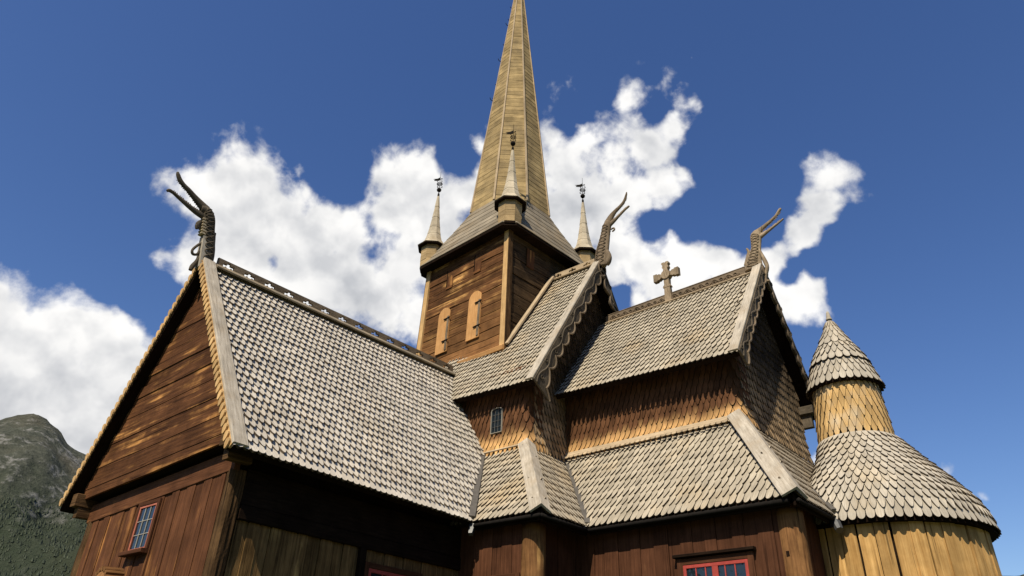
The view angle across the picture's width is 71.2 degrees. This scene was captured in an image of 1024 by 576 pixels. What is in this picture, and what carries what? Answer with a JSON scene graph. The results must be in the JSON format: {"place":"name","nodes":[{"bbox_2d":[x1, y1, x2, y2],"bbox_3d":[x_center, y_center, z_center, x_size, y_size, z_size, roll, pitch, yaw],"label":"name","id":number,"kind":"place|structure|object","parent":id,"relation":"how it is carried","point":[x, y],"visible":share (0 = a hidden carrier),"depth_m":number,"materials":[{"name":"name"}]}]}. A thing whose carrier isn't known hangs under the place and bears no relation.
{"place":"outdoors","nodes":[
{"label":"outdoors","id":0,"kind":"place"},
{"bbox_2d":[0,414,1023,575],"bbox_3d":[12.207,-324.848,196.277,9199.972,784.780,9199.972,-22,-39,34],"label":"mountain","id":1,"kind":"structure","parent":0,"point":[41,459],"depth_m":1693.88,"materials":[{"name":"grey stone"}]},
{"bbox_2d":[0,495,86,575],"bbox_3d":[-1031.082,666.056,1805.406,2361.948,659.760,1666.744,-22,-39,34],"label":"forest","id":2,"kind":"object","parent":1,"relation":"on","point":[39,524],"visible":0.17,"depth_m":1458.43,"materials":[{"name":"green plant"}]},
{"bbox_2d":[0,0,1023,575],"label":"sky","id":3,"kind":"structure","parent":0,"point":[886,136],"materials":[{"name":"blue"}]},
{"bbox_2d":[59,0,1001,575],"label":"stave church","id":4,"kind":"structure","parent":0,"point":[535,402],"depth_m":18.00,"materials":[{"name":"brown wood"}]},
{"bbox_2d":[118,497,161,557],"bbox_3d":[-8.018,5.161,15.450,1.010,1.145,0.160,-22,-39,34],"label":"window","id":5,"kind":"structure","parent":4,"relation":"in","point":[147,512],"depth_m":15.46,"materials":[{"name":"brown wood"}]},
{"bbox_2d":[364,561,421,575],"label":"window","id":6,"kind":"structure","parent":4,"relation":"in","point":[371,569],"depth_m":16.07,"materials":[{"name":"brown wood"}]},
{"bbox_2d":[490,407,502,434],"bbox_3d":[-0.443,4.044,21.811,0.440,0.800,0.120,-22,-39,34],"label":"window","id":7,"kind":"structure","parent":4,"relation":"in","point":[496,426],"depth_m":21.78,"materials":[{"name":"glass"}]},
{"bbox_2d":[491,572,519,575],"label":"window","id":8,"kind":"structure","parent":4,"relation":"in","point":[518,573],"depth_m":16.73,"materials":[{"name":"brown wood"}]},
{"bbox_2d":[672,546,756,575],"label":"window","id":9,"kind":"structure","parent":4,"relation":"in","point":[742,563],"depth_m":15.54,"materials":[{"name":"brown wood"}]}
]}

